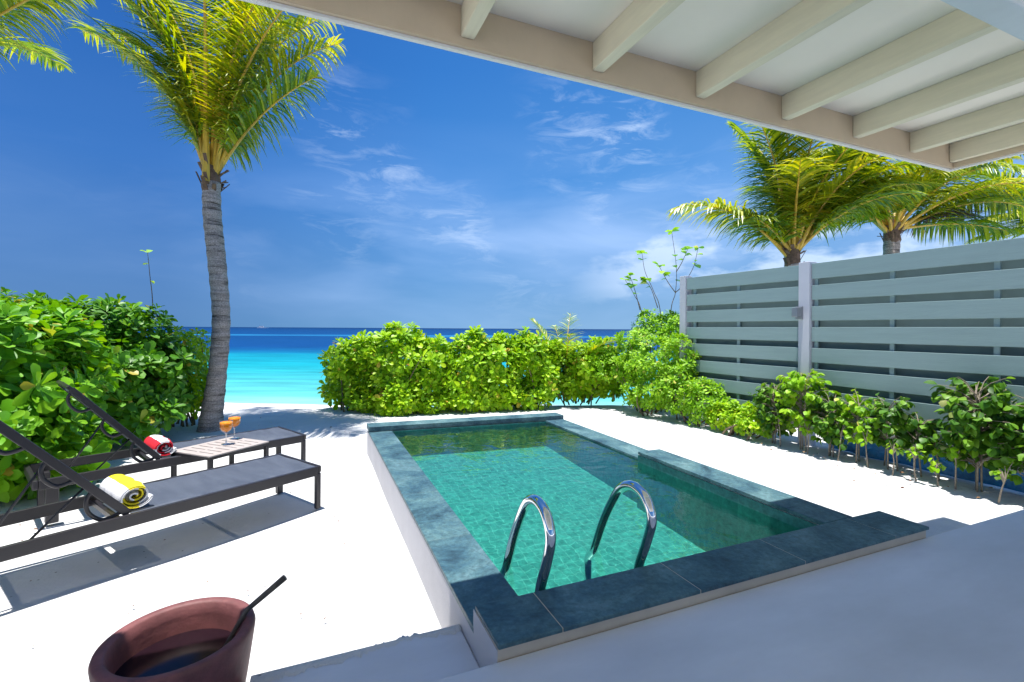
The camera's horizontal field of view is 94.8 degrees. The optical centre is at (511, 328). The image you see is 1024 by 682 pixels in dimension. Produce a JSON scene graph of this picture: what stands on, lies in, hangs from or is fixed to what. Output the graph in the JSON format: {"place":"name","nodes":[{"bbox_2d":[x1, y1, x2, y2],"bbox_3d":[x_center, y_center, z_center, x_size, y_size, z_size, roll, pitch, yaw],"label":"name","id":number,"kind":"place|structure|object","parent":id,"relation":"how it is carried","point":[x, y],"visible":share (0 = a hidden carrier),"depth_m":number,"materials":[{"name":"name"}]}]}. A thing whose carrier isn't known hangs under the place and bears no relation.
{"place":"outdoors","nodes":[
{"label":"outdoors","id":0,"kind":"place"},
{"bbox_2d":[138,327,675,406],"bbox_3d":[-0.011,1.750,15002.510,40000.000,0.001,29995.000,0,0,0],"label":"sea","id":1,"kind":"structure","parent":0,"point":[276,365],"depth_m":27.33,"materials":[{"name":"liquid"}]},
{"bbox_2d":[19,404,992,645],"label":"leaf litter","id":2,"kind":"object","parent":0,"point":[585,409],"visible":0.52,"depth_m":4.60,"materials":[{"name":"brown plant"}]},
{"bbox_2d":[0,403,1023,681],"bbox_3d":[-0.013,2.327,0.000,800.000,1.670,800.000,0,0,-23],"label":"ground","id":3,"kind":"structure","parent":0,"point":[64,611],"depth_m":3.36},
{"bbox_2d":[0,0,96,72],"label":"coconut palm","id":4,"kind":"object","parent":3,"relation":"on","point":[35,51],"visible":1,"depth_m":7.66,"materials":[{"name":"green plant"}]},
{"bbox_2d":[0,296,124,502],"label":"beach shrub","id":5,"kind":"object","parent":3,"relation":"on","point":[39,342],"visible":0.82,"depth_m":4.23,"materials":[{"name":"green plant"}]},
{"bbox_2d":[0,287,201,446],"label":"beach shrub","id":6,"kind":"object","parent":3,"relation":"on","point":[145,396],"visible":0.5,"depth_m":5.90,"materials":[{"name":"green plant"}]},
{"bbox_2d":[140,250,154,330],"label":"twiggy sapling","id":7,"kind":"object","parent":3,"relation":"on","point":[153,282],"visible":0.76,"depth_m":7.60,"materials":[{"name":"green plant"}]},
{"bbox_2d":[0,420,320,561],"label":"sun lounger","id":8,"kind":"object","parent":3,"relation":"on","point":[175,495],"visible":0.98,"depth_m":3.06,"materials":[{"name":"grey fabric"}]},
{"bbox_2d":[99,474,152,508],"bbox_3d":[-2.514,1.054,3.065,0.404,0.161,0.192,0,0,35],"label":"rolled towel","id":9,"kind":"object","parent":8,"relation":"on","point":[129,492],"visible":0.97,"depth_m":2.98,"materials":[{"name":"white fabric"}]},
{"bbox_2d":[24,380,305,523],"bbox_3d":[-3.114,0.962,4.464,0.655,1.040,2.070,0,0,40],"label":"sun lounger","id":10,"kind":"object","parent":3,"relation":"on","point":[278,437],"visible":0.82,"depth_m":3.99,"materials":[{"name":"black metal"}]},
{"bbox_2d":[144,435,176,455],"bbox_3d":[-3.201,1.054,4.274,0.384,0.152,0.181,0,0,40],"label":"rolled towel","id":11,"kind":"object","parent":10,"relation":"on","point":[161,445],"visible":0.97,"depth_m":4.18,"materials":[{"name":"red fabric"}]},
{"bbox_2d":[88,597,255,681],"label":"clay pot","id":12,"kind":"object","parent":3,"relation":"on","point":[184,641],"visible":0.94,"depth_m":1.75,"materials":[{"name":"brown ceramic"}]},
{"bbox_2d":[223,575,286,645],"bbox_3d":[-1.012,1.119,1.815,0.258,0.280,0.056,0,0,-34],"label":"ladle","id":13,"kind":"object","parent":12,"relation":"in","point":[282,579],"visible":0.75,"depth_m":1.83,"materials":[{"name":"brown wood"}]},
{"bbox_2d":[146,325,210,427],"bbox_3d":[-5.053,0.730,7.190,1.008,1.559,1.222,0,0,-42],"label":"beach shrub","id":14,"kind":"object","parent":3,"relation":"on","point":[197,380],"visible":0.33,"depth_m":7.05,"materials":[{"name":"green plant"}]},
{"bbox_2d":[64,0,345,432],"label":"coconut palm","id":15,"kind":"object","parent":3,"relation":"on","point":[212,108],"visible":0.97,"depth_m":6.79,"materials":[{"name":"green plant"}]},
{"bbox_2d":[171,437,268,476],"bbox_3d":[-2.725,1.292,4.418,0.510,0.385,0.600,0,0,22],"label":"side table","id":16,"kind":"object","parent":3,"relation":"on","point":[210,452],"visible":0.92,"depth_m":4.32,"materials":[{"name":"white wood"}]},
{"bbox_2d":[219,420,232,444],"bbox_3d":[-2.714,0.986,4.468,0.115,0.225,0.115,0,0,-23],"label":"juice glass","id":17,"kind":"object","parent":16,"relation":"on","point":[225,426],"visible":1,"depth_m":4.44,"materials":[{"name":"orange"}]},
{"bbox_2d":[228,416,240,439],"bbox_3d":[-2.770,0.986,4.694,0.115,0.225,0.115,0,0,-23],"label":"juice glass","id":18,"kind":"object","parent":16,"relation":"on","point":[236,420],"visible":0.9,"depth_m":4.67,"materials":[{"name":"orange"}]},
{"bbox_2d":[317,337,389,413],"bbox_3d":[-2.853,0.846,8.683,1.396,1.435,1.170,0,0,-23],"label":"beach shrub","id":19,"kind":"object","parent":3,"relation":"on","point":[341,374],"visible":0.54,"depth_m":8.36,"materials":[{"name":"green plant"}]},
{"bbox_2d":[250,624,461,681],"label":"sand drift","id":20,"kind":"object","parent":3,"relation":"on","point":[292,670],"visible":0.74,"depth_m":1.84,"materials":[{"name":"white sand"}]},
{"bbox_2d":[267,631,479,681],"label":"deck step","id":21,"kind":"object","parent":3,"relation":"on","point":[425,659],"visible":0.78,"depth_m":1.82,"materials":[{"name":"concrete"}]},
{"bbox_2d":[348,321,459,416],"bbox_3d":[-1.947,0.744,8.725,2.127,1.774,1.509,0,0,-23],"label":"beach shrub","id":22,"kind":"object","parent":3,"relation":"on","point":[421,356],"visible":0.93,"depth_m":8.31,"materials":[{"name":"green plant"}]},
{"bbox_2d":[434,325,530,412],"bbox_3d":[-0.597,0.761,8.901,1.888,1.669,1.408,0,0,-23],"label":"beach shrub","id":23,"kind":"object","parent":3,"relation":"on","point":[488,381],"visible":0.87,"depth_m":8.52,"materials":[{"name":"green plant"}]},
{"bbox_2d":[504,326,559,410],"bbox_3d":[0.404,0.769,9.178,1.212,1.640,1.166,0,0,-23],"label":"beach shrub","id":24,"kind":"object","parent":3,"relation":"on","point":[537,368],"visible":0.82,"depth_m":8.83,"materials":[{"name":"green plant"}]},
{"bbox_2d":[516,313,615,400],"bbox_3d":[1.320,0.567,9.717,2.594,1.891,1.970,0,0,-23],"label":"young palm","id":25,"kind":"object","parent":3,"relation":"on","point":[555,327],"visible":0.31,"depth_m":9.76,"materials":[{"name":"green plant"}]},
{"bbox_2d":[538,335,626,405],"bbox_3d":[1.377,0.836,9.749,2.070,1.423,1.492,0,0,9],"label":"beach shrub","id":26,"kind":"object","parent":3,"relation":"on","point":[576,378],"visible":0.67,"depth_m":9.34,"materials":[{"name":"green plant"}]},
{"bbox_2d":[620,272,648,392],"bbox_3d":[2.385,0.203,9.170,0.583,2.622,0.252,0,0,17],"label":"twiggy sapling","id":27,"kind":"object","parent":3,"relation":"on","point":[630,285],"visible":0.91,"depth_m":9.19,"materials":[{"name":"green plant"}]},
{"bbox_2d":[590,308,701,415],"bbox_3d":[2.760,0.577,8.791,2.094,1.961,2.415,0,0,-23],"label":"beach shrub","id":28,"kind":"object","parent":3,"relation":"on","point":[636,360],"visible":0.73,"depth_m":8.43,"materials":[{"name":"green plant"}]},
{"bbox_2d":[367,412,928,667],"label":"plunge pool","id":29,"kind":"structure","parent":3,"relation":"on","point":[456,491],"depth_m":3.35,"materials":[{"name":"teal liquid"}]},
{"bbox_2d":[500,494,555,591],"bbox_3d":[0.054,1.183,2.228,0.084,0.875,0.592,0,0,-23],"label":"pool handrail","id":30,"kind":"object","parent":29,"relation":"attached to","point":[538,502],"visible":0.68,"depth_m":2.04,"materials":[{"name":"silver metal"}]},
{"bbox_2d":[584,480,656,579],"bbox_3d":[0.539,1.185,2.434,0.084,0.875,0.592,0,0,-23],"label":"pool handrail","id":31,"kind":"object","parent":29,"relation":"attached to","point":[638,489],"visible":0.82,"depth_m":2.31,"materials":[{"name":"silver metal"}]},
{"bbox_2d":[635,250,663,360],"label":"twiggy sapling","id":32,"kind":"object","parent":3,"relation":"on","point":[643,280],"visible":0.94,"depth_m":8.99,"materials":[{"name":"green plant"}]},
{"bbox_2d":[653,227,703,361],"bbox_3d":[3.110,-0.184,8.800,0.992,3.404,0.267,0,0,-1],"label":"twiggy sapling","id":33,"kind":"object","parent":3,"relation":"on","point":[696,247],"visible":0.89,"depth_m":8.79,"materials":[{"name":"green plant"}]},
{"bbox_2d":[651,359,730,426],"bbox_3d":[2.837,1.026,7.619,0.846,1.063,1.407,0,0,-23],"label":"beach shrub","id":34,"kind":"object","parent":3,"relation":"on","point":[694,411],"visible":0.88,"depth_m":7.47,"materials":[{"name":"green plant"}]},
{"bbox_2d":[432,509,1023,681],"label":"deck","id":35,"kind":"structure","parent":3,"relation":"on","point":[948,606],"depth_m":1.82,"materials":[{"name":"concrete"}]},
{"bbox_2d":[705,398,774,440],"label":"beach shrub","id":36,"kind":"object","parent":3,"relation":"on","point":[736,417],"visible":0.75,"depth_m":6.71,"materials":[{"name":"green plant"}]},
{"bbox_2d":[747,382,793,443],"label":"sapling","id":37,"kind":"object","parent":3,"relation":"on","point":[763,400],"visible":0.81,"depth_m":6.26,"materials":[{"name":"green plant"}]},
{"bbox_2d":[771,409,784,446],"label":"sapling","id":38,"kind":"object","parent":3,"relation":"on","point":[780,422],"visible":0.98,"depth_m":6.11,"materials":[{"name":"green plant"}]},
{"bbox_2d":[665,120,945,266],"bbox_3d":[5.867,-1.509,9.600,4.776,6.296,3.802,0,0,31],"label":"coconut palm","id":39,"kind":"object","parent":3,"relation":"on","point":[801,195],"visible":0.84,"depth_m":9.04,"materials":[{"name":"green plant"}]},
{"bbox_2d":[774,368,838,451],"bbox_3d":[3.663,1.023,5.945,0.613,1.037,0.671,0,0,-23],"label":"sapling","id":40,"kind":"object","parent":3,"relation":"on","point":[800,383],"visible":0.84,"depth_m":5.91,"materials":[{"name":"green plant"}]},
{"bbox_2d":[801,421,813,453],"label":"sapling","id":41,"kind":"object","parent":3,"relation":"on","point":[808,429],"visible":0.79,"depth_m":5.77,"materials":[{"name":"green plant"}]},
{"bbox_2d":[804,389,851,456],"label":"sapling","id":42,"kind":"object","parent":3,"relation":"on","point":[825,428],"visible":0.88,"depth_m":5.59,"materials":[{"name":"green plant"}]},
{"bbox_2d":[837,423,852,460],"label":"sapling","id":43,"kind":"object","parent":3,"relation":"on","point":[844,431],"visible":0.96,"depth_m":5.43,"materials":[{"name":"green plant"}]},
{"bbox_2d":[679,237,1023,472],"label":"slatted fence","id":44,"kind":"object","parent":3,"relation":"on","point":[890,328],"visible":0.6,"depth_m":5.51,"materials":[{"name":"paint"}]},
{"bbox_2d":[792,306,802,318],"bbox_3d":[3.773,-0.208,6.223,0.110,0.170,0.090,0,0,-23],"label":"wall light","id":45,"kind":"object","parent":44,"relation":"attached to","point":[797,312],"visible":1,"depth_m":6.20,"materials":[{"name":"silver metal"}]},
{"bbox_2d":[834,389,880,462],"bbox_3d":[3.992,1.128,5.396,0.442,0.831,0.482,0,0,-23],"label":"sapling","id":46,"kind":"object","parent":3,"relation":"on","point":[854,401],"visible":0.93,"depth_m":5.41,"materials":[{"name":"green plant"}]},
{"bbox_2d":[858,430,873,467],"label":"sapling","id":47,"kind":"object","parent":3,"relation":"on","point":[869,437],"visible":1,"depth_m":5.20,"materials":[{"name":"green plant"}]},
{"bbox_2d":[863,393,923,470],"bbox_3d":[4.166,1.127,5.189,0.538,0.836,0.706,0,0,13],"label":"sapling","id":48,"kind":"object","parent":3,"relation":"on","point":[885,416],"visible":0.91,"depth_m":5.03,"materials":[{"name":"green plant"}]},
{"bbox_2d":[886,441,904,475],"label":"sapling","id":49,"kind":"object","parent":3,"relation":"on","point":[893,449],"visible":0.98,"depth_m":4.89,"materials":[{"name":"green plant"}]},
{"bbox_2d":[768,146,1023,254],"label":"coconut palm","id":50,"kind":"object","parent":3,"relation":"on","point":[893,225],"visible":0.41,"depth_m":10.12,"materials":[{"name":"green plant"}]},
{"bbox_2d":[904,444,925,480],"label":"sapling","id":51,"kind":"object","parent":3,"relation":"on","point":[914,452],"visible":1,"depth_m":4.73,"materials":[{"name":"green plant"}]},
{"bbox_2d":[889,409,943,476],"bbox_3d":[4.239,1.198,4.913,0.396,0.694,0.479,0,0,-23],"label":"sapling","id":52,"kind":"object","parent":3,"relation":"on","point":[914,437],"visible":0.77,"depth_m":4.85,"materials":[{"name":"green plant"}]},
{"bbox_2d":[927,437,939,480],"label":"sapling","id":53,"kind":"object","parent":3,"relation":"on","point":[935,451],"visible":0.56,"depth_m":4.75,"materials":[{"name":"green plant"}]},
{"bbox_2d":[927,458,946,485],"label":"sapling","id":54,"kind":"object","parent":3,"relation":"on","point":[932,468],"visible":1,"depth_m":4.60,"materials":[{"name":"green plant"}]},
{"bbox_2d":[946,444,966,489],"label":"sapling","id":55,"kind":"object","parent":3,"relation":"on","point":[954,454],"visible":0.94,"depth_m":4.50,"materials":[{"name":"green plant"}]},
{"bbox_2d":[923,376,1023,491],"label":"sapling","id":56,"kind":"object","parent":3,"relation":"on","point":[971,406],"visible":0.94,"depth_m":4.39,"materials":[{"name":"green plant"}]},
{"bbox_2d":[962,168,1023,244],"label":"coconut palm","id":57,"kind":"object","parent":3,"relation":"on","point":[1007,217],"visible":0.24,"depth_m":11.48,"materials":[{"name":"green plant"}]},
{"bbox_2d":[989,462,1015,502],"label":"sapling","id":58,"kind":"object","parent":3,"relation":"on","point":[1003,476],"visible":1,"depth_m":4.15,"materials":[{"name":"green plant"}]},
{"bbox_2d":[986,388,1023,484],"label":"sapling","id":59,"kind":"object","parent":3,"relation":"on","point":[1017,409],"visible":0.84,"depth_m":4.21,"materials":[{"name":"green plant"}]},
{"bbox_2d":[0,0,1023,328],"label":"sky","id":60,"kind":"structure","parent":0,"point":[429,187],"materials":[{"name":"blue"}]},
{"bbox_2d":[240,0,1023,171],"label":"porch roof","id":61,"kind":"structure","parent":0,"point":[937,84],"depth_m":2.27,"materials":[{"name":"paint"}]},
{"bbox_2d":[831,437,1023,492],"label":"blue tarpaulin","id":62,"kind":"object","parent":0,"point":[874,451],"visible":0.25,"depth_m":4.97,"materials":[{"name":"blue plastic"}]}
]}

